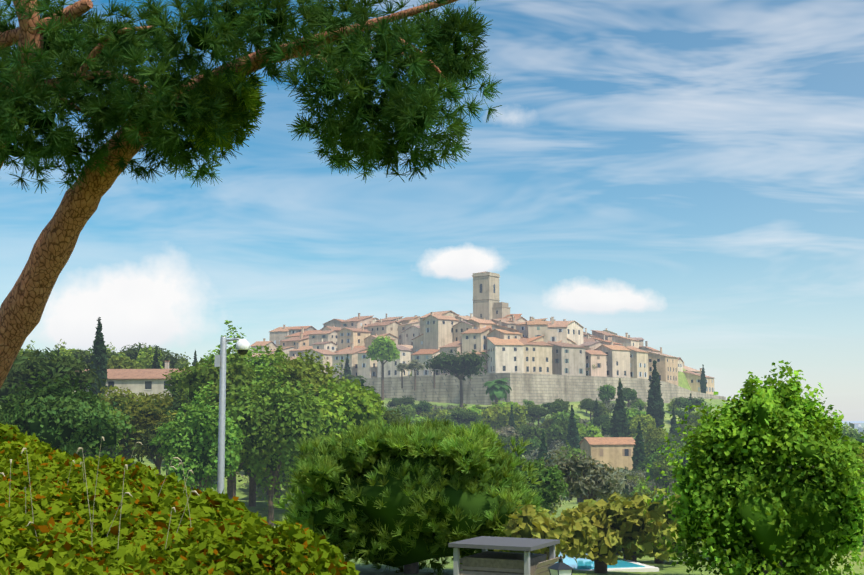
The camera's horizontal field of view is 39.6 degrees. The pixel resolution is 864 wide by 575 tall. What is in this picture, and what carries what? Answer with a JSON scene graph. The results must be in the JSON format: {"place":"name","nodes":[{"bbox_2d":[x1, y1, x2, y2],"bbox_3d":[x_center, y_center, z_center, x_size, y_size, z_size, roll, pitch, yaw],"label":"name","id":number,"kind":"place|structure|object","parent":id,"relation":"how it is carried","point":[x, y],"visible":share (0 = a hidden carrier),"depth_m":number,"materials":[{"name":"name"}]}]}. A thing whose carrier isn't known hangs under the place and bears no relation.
{"place":"outdoors","nodes":[
{"label":"outdoors","id":0,"kind":"place"},
{"bbox_2d":[0,368,863,574],"bbox_3d":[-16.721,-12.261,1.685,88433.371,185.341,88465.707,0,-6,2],"label":"ground","id":1,"kind":"structure","parent":0,"point":[665,567],"depth_m":104.11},
{"bbox_2d":[0,347,105,403],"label":"pine tree","id":2,"kind":"object","parent":1,"relation":"on","point":[59,365],"visible":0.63,"depth_m":99.47,"materials":[{"name":"green plant"}]},
{"bbox_2d":[0,371,135,457],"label":"tree","id":3,"kind":"object","parent":1,"relation":"on","point":[57,415],"visible":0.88,"depth_m":57.09,"materials":[{"name":"green plant"}]},
{"bbox_2d":[68,348,93,368],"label":"oak tree","id":4,"kind":"object","parent":1,"relation":"on","point":[86,355],"visible":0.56,"depth_m":206.42,"materials":[{"name":"green plant"}]},
{"bbox_2d":[67,407,125,461],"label":"tall tree","id":5,"kind":"object","parent":1,"relation":"on","point":[86,449],"visible":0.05,"depth_m":98.85,"materials":[{"name":"green plant"}]},
{"bbox_2d":[88,317,108,396],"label":"cypress tree","id":6,"kind":"object","parent":1,"relation":"on","point":[99,358],"visible":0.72,"depth_m":176.83,"materials":[{"name":"green plant"}]},
{"bbox_2d":[0,437,199,569],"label":"grass stalks","id":7,"kind":"object","parent":1,"relation":"on","point":[126,466],"depth_m":5.69,"materials":[{"name":"green plant"}]},
{"bbox_2d":[96,417,117,461],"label":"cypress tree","id":8,"kind":"object","parent":1,"relation":"on","point":[110,449],"visible":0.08,"depth_m":93.80,"materials":[{"name":"green plant"}]},
{"bbox_2d":[107,351,142,368],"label":"oak tree","id":9,"kind":"object","parent":1,"relation":"on","point":[120,362],"visible":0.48,"depth_m":189.52,"materials":[{"name":"green plant"}]},
{"bbox_2d":[109,399,171,433],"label":"pine tree","id":10,"kind":"object","parent":1,"relation":"on","point":[122,409],"visible":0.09,"depth_m":104.72,"materials":[{"name":"green plant"}]},
{"bbox_2d":[98,385,185,460],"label":"round tree","id":11,"kind":"object","parent":1,"relation":"on","point":[140,424],"visible":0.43,"depth_m":103.98,"materials":[{"name":"green plant"}]},
{"bbox_2d":[133,345,163,368],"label":"tall tree","id":12,"kind":"object","parent":1,"relation":"on","point":[146,359],"visible":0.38,"depth_m":206.76,"materials":[{"name":"green plant"}]},
{"bbox_2d":[120,342,185,366],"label":"pine tree","id":13,"kind":"object","parent":1,"relation":"on","point":[133,353],"visible":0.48,"depth_m":231.18,"materials":[{"name":"green plant"}]},
{"bbox_2d":[134,417,174,455],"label":"pine tree","id":14,"kind":"object","parent":1,"relation":"on","point":[152,434],"visible":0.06,"depth_m":101.81,"materials":[{"name":"green plant"}]},
{"bbox_2d":[130,407,179,474],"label":"oak tree","id":15,"kind":"object","parent":1,"relation":"on","point":[157,462],"visible":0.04,"depth_m":113.92,"materials":[{"name":"green plant"}]},
{"bbox_2d":[151,345,160,368],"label":"cypress tree","id":16,"kind":"object","parent":1,"relation":"on","point":[156,364],"visible":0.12,"depth_m":199.33,"materials":[{"name":"green plant"}]},
{"bbox_2d":[164,352,190,368],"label":"tall tree","id":17,"kind":"object","parent":1,"relation":"on","point":[183,360],"visible":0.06,"depth_m":270.12,"materials":[{"name":"green plant"}]},
{"bbox_2d":[163,392,194,489],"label":"pine tree","id":18,"kind":"object","parent":1,"relation":"on","point":[175,404],"visible":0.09,"depth_m":120.84,"materials":[{"name":"green plant"}]},
{"bbox_2d":[0,423,359,574],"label":"roadside hedge","id":19,"kind":"object","parent":1,"relation":"on","point":[223,534],"visible":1,"depth_m":5.71,"materials":[{"name":"green plant"}]},
{"bbox_2d":[162,360,205,401],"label":"tall tree","id":20,"kind":"object","parent":1,"relation":"on","point":[173,387],"visible":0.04,"depth_m":127.34,"materials":[{"name":"green plant"}]},
{"bbox_2d":[148,380,245,491],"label":"tall tree","id":21,"kind":"object","parent":1,"relation":"on","point":[189,440],"visible":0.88,"depth_m":87.66,"materials":[{"name":"green plant"}]},
{"bbox_2d":[178,347,265,498],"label":"tall tree","id":22,"kind":"object","parent":1,"relation":"on","point":[237,375],"visible":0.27,"depth_m":99.60,"materials":[{"name":"green plant"}]},
{"bbox_2d":[186,320,272,496],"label":"tall tree","id":23,"kind":"object","parent":1,"relation":"on","point":[259,365],"visible":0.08,"depth_m":118.58,"materials":[{"name":"green plant"}]},
{"bbox_2d":[214,336,249,493],"bbox_3d":[-3.662,3.089,21.785,0.650,4.412,0.312,0,-6,2],"label":"camera pole","id":24,"kind":"object","parent":1,"relation":"on","point":[242,346],"visible":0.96,"depth_m":21.86,"materials":[{"name":"metal"}]},
{"bbox_2d":[0,0,502,388],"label":"stone pine","id":25,"kind":"object","parent":1,"relation":"on","point":[412,115],"depth_m":12.01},
{"bbox_2d":[188,67,266,154],"bbox_3d":[-2.207,-1.960,12.878,0.884,1.043,1.114,0,-6,2],"label":"pine foliage","id":26,"kind":"object","parent":25,"relation":"attached to","point":[255,97],"visible":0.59,"depth_m":12.71,"materials":[{"name":"green plant"}]},
{"bbox_2d":[238,463,290,506],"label":"oak tree","id":27,"kind":"object","parent":1,"relation":"on","point":[252,491],"depth_m":106.13,"materials":[{"name":"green plant"}]},
{"bbox_2d":[242,459,295,508],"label":"oak tree","id":28,"kind":"object","parent":1,"relation":"on","point":[245,469],"depth_m":105.05,"materials":[{"name":"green plant"}]},
{"bbox_2d":[226,352,330,525],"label":"tall tree","id":29,"kind":"object","parent":1,"relation":"on","point":[275,427],"visible":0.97,"depth_m":94.36,"materials":[{"name":"green plant"}]},
{"bbox_2d":[253,345,310,370],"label":"tall tree","id":30,"kind":"object","parent":1,"relation":"on","point":[271,357],"depth_m":122.94,"materials":[{"name":"green plant"}]},
{"bbox_2d":[267,349,351,399],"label":"tall tree","id":31,"kind":"object","parent":1,"relation":"on","point":[314,375],"visible":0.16,"depth_m":116.10,"materials":[{"name":"green plant"}]},
{"bbox_2d":[280,377,386,470],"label":"lime tree","id":32,"kind":"object","parent":1,"relation":"on","point":[358,407],"visible":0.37,"depth_m":101.68,"materials":[{"name":"green plant"}]},
{"bbox_2d":[326,359,351,393],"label":"tall tree","id":33,"kind":"object","parent":1,"relation":"on","point":[340,379],"visible":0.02,"depth_m":161.76,"materials":[{"name":"green plant"}]},
{"bbox_2d":[341,374,366,388],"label":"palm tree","id":34,"kind":"object","parent":1,"relation":"on","point":[353,377],"visible":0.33,"depth_m":384.27,"materials":[{"name":"green plant"}]},
{"bbox_2d":[365,335,399,399],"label":"lime tree","id":35,"kind":"object","parent":1,"relation":"on","point":[382,348],"visible":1,"depth_m":411.30,"materials":[{"name":"green plant"}]},
{"bbox_2d":[375,408,405,425],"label":"pine tree","id":36,"kind":"object","parent":1,"relation":"on","point":[389,417],"visible":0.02,"depth_m":128.96,"materials":[{"name":"green plant"}]},
{"bbox_2d":[387,395,415,407],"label":"pine tree","id":37,"kind":"object","parent":1,"relation":"on","point":[404,400],"visible":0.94,"depth_m":369.83,"materials":[{"name":"green plant"}]},
{"bbox_2d":[396,363,408,387],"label":"olive tree","id":38,"kind":"object","parent":1,"relation":"on","point":[401,366],"visible":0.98,"depth_m":407.98,"materials":[{"name":"green plant"}]},
{"bbox_2d":[393,404,416,420],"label":"oak tree","id":39,"kind":"object","parent":1,"relation":"on","point":[409,409],"visible":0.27,"depth_m":344.79,"materials":[{"name":"green plant"}]},
{"bbox_2d":[273,415,544,574],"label":"bush","id":40,"kind":"object","parent":1,"relation":"on","point":[410,499],"visible":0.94,"depth_m":32.17,"materials":[{"name":"green plant"}]},
{"bbox_2d":[405,359,425,390],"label":"olive tree","id":41,"kind":"object","parent":1,"relation":"on","point":[414,366],"visible":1,"depth_m":404.89,"materials":[{"name":"green plant"}]},
{"bbox_2d":[412,400,431,416],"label":"pine tree","id":42,"kind":"object","parent":1,"relation":"on","point":[422,406],"visible":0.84,"depth_m":354.41,"materials":[{"name":"green plant"}]},
{"bbox_2d":[423,349,489,408],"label":"pine tree","id":43,"kind":"object","parent":1,"relation":"on","point":[460,368],"visible":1,"depth_m":370.59,"materials":[{"name":"green plant"}]},
{"bbox_2d":[443,408,483,423],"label":"pine tree","id":44,"kind":"object","parent":1,"relation":"on","point":[463,416],"visible":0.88,"depth_m":324.56,"materials":[{"name":"green plant"}]},
{"bbox_2d":[74,361,863,470],"bbox_3d":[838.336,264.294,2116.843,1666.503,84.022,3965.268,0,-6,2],"label":"outlying houses","id":45,"kind":"structure","parent":1,"relation":"on","point":[615,452],"depth_m":184.50,"materials":[{"name":"paint"}]},
{"bbox_2d":[248,310,713,394],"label":"village houses","id":46,"kind":"structure","parent":1,"relation":"on","point":[514,343],"depth_m":432.19,"materials":[{"name":"stone"}]},
{"bbox_2d":[472,271,510,319],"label":"church tower","id":47,"kind":"structure","parent":1,"relation":"on","point":[487,305],"depth_m":447.32,"materials":[{"name":"stone"}]},
{"bbox_2d":[478,404,504,431],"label":"lime tree","id":48,"kind":"object","parent":1,"relation":"on","point":[489,415],"visible":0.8,"depth_m":336.31,"materials":[{"name":"green plant"}]},
{"bbox_2d":[483,378,511,403],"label":"palm tree","id":49,"kind":"object","parent":1,"relation":"on","point":[496,390],"visible":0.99,"depth_m":374.37,"materials":[{"name":"green plant"}]},
{"bbox_2d":[491,400,517,426],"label":"lime tree","id":50,"kind":"object","parent":1,"relation":"on","point":[512,403],"visible":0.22,"depth_m":340.75,"materials":[{"name":"green plant"}]},
{"bbox_2d":[493,425,520,446],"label":"olive tree","id":51,"kind":"object","parent":1,"relation":"on","point":[508,430],"visible":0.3,"depth_m":308.46,"materials":[{"name":"green plant"}]},
{"bbox_2d":[495,435,520,448],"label":"pine tree","id":52,"kind":"object","parent":1,"relation":"on","point":[507,439],"visible":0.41,"depth_m":282.89,"materials":[{"name":"green plant"}]},
{"bbox_2d":[493,403,528,431],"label":"lime tree","id":53,"kind":"object","parent":1,"relation":"on","point":[519,412],"visible":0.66,"depth_m":334.07,"materials":[{"name":"green plant"}]},
{"bbox_2d":[507,405,515,448],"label":"cypress tree","id":54,"kind":"object","parent":1,"relation":"on","point":[511,422],"visible":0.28,"depth_m":320.68,"materials":[{"name":"green plant"}]},
{"bbox_2d":[336,373,725,405],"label":"rampart wall","id":55,"kind":"structure","parent":1,"relation":"on","point":[537,389],"depth_m":406.81,"materials":[{"name":"stone"}]},
{"bbox_2d":[519,436,546,459],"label":"oak tree","id":56,"kind":"object","parent":1,"relation":"on","point":[535,444],"visible":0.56,"depth_m":279.74,"materials":[{"name":"green plant"}]},
{"bbox_2d":[518,424,547,442],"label":"oak tree","id":57,"kind":"object","parent":1,"relation":"on","point":[530,430],"visible":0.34,"depth_m":297.90,"materials":[{"name":"green plant"}]},
{"bbox_2d":[518,432,549,444],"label":"oak tree","id":58,"kind":"object","parent":1,"relation":"on","point":[532,436],"visible":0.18,"depth_m":296.98,"materials":[{"name":"green plant"}]},
{"bbox_2d":[525,403,545,423],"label":"oak tree","id":59,"kind":"object","parent":1,"relation":"on","point":[532,419],"visible":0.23,"depth_m":350.38,"materials":[{"name":"green plant"}]},
{"bbox_2d":[524,405,549,422],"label":"pine tree","id":60,"kind":"object","parent":1,"relation":"on","point":[536,411],"visible":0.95,"depth_m":340.85,"materials":[{"name":"green plant"}]},
{"bbox_2d":[523,448,554,464],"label":"olive tree","id":61,"kind":"object","parent":1,"relation":"on","point":[528,457],"visible":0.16,"depth_m":267.70,"materials":[{"name":"green plant"}]},
{"bbox_2d":[514,457,569,512],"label":"oak tree","id":62,"kind":"object","parent":1,"relation":"on","point":[548,488],"visible":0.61,"depth_m":69.01,"materials":[{"name":"green plant"}]},
{"bbox_2d":[536,429,548,465],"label":"cypress tree","id":63,"kind":"object","parent":1,"relation":"on","point":[543,449],"visible":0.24,"depth_m":222.07,"materials":[{"name":"green plant"}]},
{"bbox_2d":[530,504,556,523],"bbox_3d":[2.657,8.796,35.879,2.370,5.034,2.515,3,-7,-26],"label":"shrub","id":64,"kind":"object","parent":1,"relation":"on","point":[545,514],"visible":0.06,"depth_m":36.10,"materials":[{"name":"plant"}]},
{"bbox_2d":[494,504,598,570],"bbox_3d":[2.836,8.221,30.733,2.257,5.361,3.180,-5,-8,38],"label":"shrub","id":65,"kind":"object","parent":1,"relation":"on","point":[528,523],"visible":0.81,"depth_m":30.34,"materials":[{"name":"green plant"}]},
{"bbox_2d":[540,412,555,429],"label":"oak tree","id":66,"kind":"object","parent":1,"relation":"on","point":[547,423],"visible":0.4,"depth_m":332.49,"materials":[{"name":"green plant"}]},
{"bbox_2d":[448,536,658,574],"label":"garden shed and pool","id":67,"kind":"structure","parent":1,"relation":"on","point":[485,561],"depth_m":25.36,"materials":[{"name":"grey wood"}]},
{"bbox_2d":[547,439,565,455],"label":"olive tree","id":68,"kind":"object","parent":1,"relation":"on","point":[556,444],"visible":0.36,"depth_m":299.58,"materials":[{"name":"green plant"}]},
{"bbox_2d":[547,419,568,445],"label":"oak tree","id":69,"kind":"object","parent":1,"relation":"on","point":[558,431],"visible":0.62,"depth_m":301.54,"materials":[{"name":"green plant"}]},
{"bbox_2d":[548,398,568,415],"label":"oak tree","id":70,"kind":"object","parent":1,"relation":"on","point":[557,406],"visible":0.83,"depth_m":356.85,"materials":[{"name":"green plant"}]},
{"bbox_2d":[548,555,573,574],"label":"street lantern","id":71,"kind":"object","parent":1,"relation":"on","point":[560,567],"visible":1,"depth_m":22.70,"materials":[{"name":"metal"}]},
{"bbox_2d":[550,410,579,423],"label":"oak tree","id":72,"kind":"object","parent":1,"relation":"on","point":[559,415],"visible":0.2,"depth_m":330.50,"materials":[{"name":"green plant"}]},
{"bbox_2d":[555,440,585,477],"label":"tall tree","id":73,"kind":"object","parent":1,"relation":"on","point":[574,451],"visible":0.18,"depth_m":235.45,"materials":[{"name":"green plant"}]},
{"bbox_2d":[565,404,580,454],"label":"cypress tree","id":74,"kind":"object","parent":1,"relation":"on","point":[573,439],"visible":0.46,"depth_m":279.44,"materials":[{"name":"green plant"}]},
{"bbox_2d":[540,448,631,501],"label":"olive tree","id":75,"kind":"object","parent":1,"relation":"on","point":[599,479],"visible":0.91,"depth_m":74.52,"materials":[{"name":"green plant"}]},
{"bbox_2d":[576,421,603,440],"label":"lime tree","id":76,"kind":"object","parent":1,"relation":"on","point":[591,430],"visible":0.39,"depth_m":312.35,"materials":[{"name":"green plant"}]},
{"bbox_2d":[578,400,603,420],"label":"pine tree","id":77,"kind":"object","parent":1,"relation":"on","point":[589,406],"visible":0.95,"depth_m":358.41,"materials":[{"name":"green plant"}]},
{"bbox_2d":[593,398,599,426],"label":"cypress tree","id":78,"kind":"object","parent":1,"relation":"on","point":[596,412],"visible":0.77,"depth_m":338.69,"materials":[{"name":"green plant"}]},
{"bbox_2d":[590,415,611,424],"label":"pine tree","id":79,"kind":"object","parent":1,"relation":"on","point":[601,419],"visible":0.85,"depth_m":337.75,"materials":[{"name":"green plant"}]},
{"bbox_2d":[591,401,610,416],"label":"oak tree","id":80,"kind":"object","parent":1,"relation":"on","point":[604,411],"visible":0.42,"depth_m":361.63,"materials":[{"name":"green plant"}]},
{"bbox_2d":[598,421,612,435],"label":"oak tree","id":81,"kind":"object","parent":1,"relation":"on","point":[605,428],"visible":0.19,"depth_m":322.17,"materials":[{"name":"green plant"}]},
{"bbox_2d":[596,384,615,401],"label":"oak tree","id":82,"kind":"object","parent":1,"relation":"on","point":[607,392],"visible":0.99,"depth_m":384.80,"materials":[{"name":"green plant"}]},
{"bbox_2d":[554,492,668,572],"bbox_3d":[5.287,10.180,37.555,3.187,7.569,4.490,4,-8,-35],"label":"shrub","id":83,"kind":"object","parent":1,"relation":"on","point":[625,523],"visible":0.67,"depth_m":36.84,"materials":[{"name":"green plant"}]},
{"bbox_2d":[609,378,631,436],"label":"cypress tree","id":84,"kind":"object","parent":1,"relation":"on","point":[620,426],"visible":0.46,"depth_m":299.26,"materials":[{"name":"green plant"}]},
{"bbox_2d":[615,474,639,493],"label":"olive tree","id":85,"kind":"object","parent":1,"relation":"on","point":[632,484],"visible":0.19,"depth_m":176.34,"materials":[{"name":"green plant"}]},
{"bbox_2d":[572,487,686,561],"bbox_3d":[7.121,11.490,42.474,5.238,8.830,3.718,-2,-7,20],"label":"shrub","id":86,"kind":"object","parent":1,"relation":"on","point":[657,552],"visible":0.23,"depth_m":42.01,"materials":[{"name":"green plant"}]},
{"bbox_2d":[622,387,637,406],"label":"oak tree","id":87,"kind":"object","parent":1,"relation":"on","point":[628,394],"visible":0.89,"depth_m":381.17,"materials":[{"name":"green plant"}]},
{"bbox_2d":[616,467,649,478],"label":"olive tree","id":88,"kind":"object","parent":1,"relation":"on","point":[640,473],"visible":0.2,"depth_m":205.41,"materials":[{"name":"green plant"}]},
{"bbox_2d":[613,487,654,501],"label":"tree","id":89,"kind":"object","parent":1,"relation":"on","point":[625,495],"visible":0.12,"depth_m":138.50,"materials":[{"name":"green plant"}]},
{"bbox_2d":[621,472,648,488],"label":"oak tree","id":90,"kind":"object","parent":1,"relation":"on","point":[634,477],"visible":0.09,"depth_m":182.48,"materials":[{"name":"green plant"}]},
{"bbox_2d":[626,407,646,421],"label":"lime tree","id":91,"kind":"object","parent":1,"relation":"on","point":[634,412],"visible":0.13,"depth_m":332.82,"materials":[{"name":"green plant"}]},
{"bbox_2d":[629,398,645,409],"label":"oak tree","id":92,"kind":"object","parent":1,"relation":"on","point":[636,403],"visible":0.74,"depth_m":383.36,"materials":[{"name":"green plant"}]},
{"bbox_2d":[631,421,647,484],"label":"cypress tree","id":93,"kind":"object","parent":1,"relation":"on","point":[638,454],"visible":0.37,"depth_m":249.09,"materials":[{"name":"green plant"}]},
{"bbox_2d":[628,414,655,440],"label":"lime tree","id":94,"kind":"object","parent":1,"relation":"on","point":[645,421],"visible":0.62,"depth_m":323.22,"materials":[{"name":"green plant"}]},
{"bbox_2d":[630,478,655,496],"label":"tall tree","id":95,"kind":"object","parent":1,"relation":"on","point":[637,489],"visible":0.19,"depth_m":159.09,"materials":[{"name":"green plant"}]},
{"bbox_2d":[646,360,664,428],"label":"cypress tree","id":96,"kind":"object","parent":1,"relation":"on","point":[655,409],"visible":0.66,"depth_m":328.48,"materials":[{"name":"green plant"}]},
{"bbox_2d":[643,420,668,457],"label":"tall tree","id":97,"kind":"object","parent":1,"relation":"on","point":[657,433],"visible":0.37,"depth_m":270.32,"materials":[{"name":"green plant"}]},
{"bbox_2d":[638,450,678,499],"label":"oak tree","id":98,"kind":"object","parent":1,"relation":"on","point":[650,460],"visible":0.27,"depth_m":233.24,"materials":[{"name":"green plant"}]},
{"bbox_2d":[651,454,676,497],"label":"tall tree","id":99,"kind":"object","parent":1,"relation":"on","point":[667,477],"visible":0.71,"depth_m":212.01,"materials":[{"name":"green plant"}]},
{"bbox_2d":[645,438,688,456],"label":"oak tree","id":100,"kind":"object","parent":1,"relation":"on","point":[656,444],"visible":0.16,"depth_m":260.32,"materials":[{"name":"green plant"}]},
{"bbox_2d":[637,540,703,562],"bbox_3d":[8.606,11.798,45.600,4.115,6.938,2.921,-3,-7,24],"label":"shrub","id":101,"kind":"object","parent":1,"relation":"on","point":[680,555],"visible":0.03,"depth_m":44.70,"materials":[{"name":"green plant"}]},
{"bbox_2d":[669,406,679,438],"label":"cypress tree","id":102,"kind":"object","parent":1,"relation":"on","point":[674,425],"visible":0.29,"depth_m":318.69,"materials":[{"name":"green plant"}]},
{"bbox_2d":[674,397,706,409],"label":"pine tree","id":103,"kind":"object","parent":1,"relation":"on","point":[685,402],"visible":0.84,"depth_m":375.64,"materials":[{"name":"green plant"}]},
{"bbox_2d":[681,411,707,432],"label":"tall tree","id":104,"kind":"object","parent":1,"relation":"on","point":[691,419],"visible":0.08,"depth_m":289.78,"materials":[{"name":"green plant"}]},
{"bbox_2d":[700,364,706,392],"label":"cypress tree","id":105,"kind":"object","parent":1,"relation":"on","point":[703,386],"visible":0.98,"depth_m":472.81,"materials":[{"name":"green plant"}]},
{"bbox_2d":[641,360,863,574],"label":"bush","id":106,"kind":"object","parent":1,"relation":"on","point":[738,494],"visible":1,"depth_m":33.56,"materials":[{"name":"green plant"}]},
{"bbox_2d":[841,422,857,438],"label":"tall tree","id":107,"kind":"object","parent":1,"relation":"on","point":[847,429],"visible":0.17,"depth_m":328.56,"materials":[{"name":"green plant"}]},
{"bbox_2d":[0,0,863,420],"label":"sky","id":108,"kind":"structure","parent":0,"point":[685,178],"materials":[{"name":"blue"}]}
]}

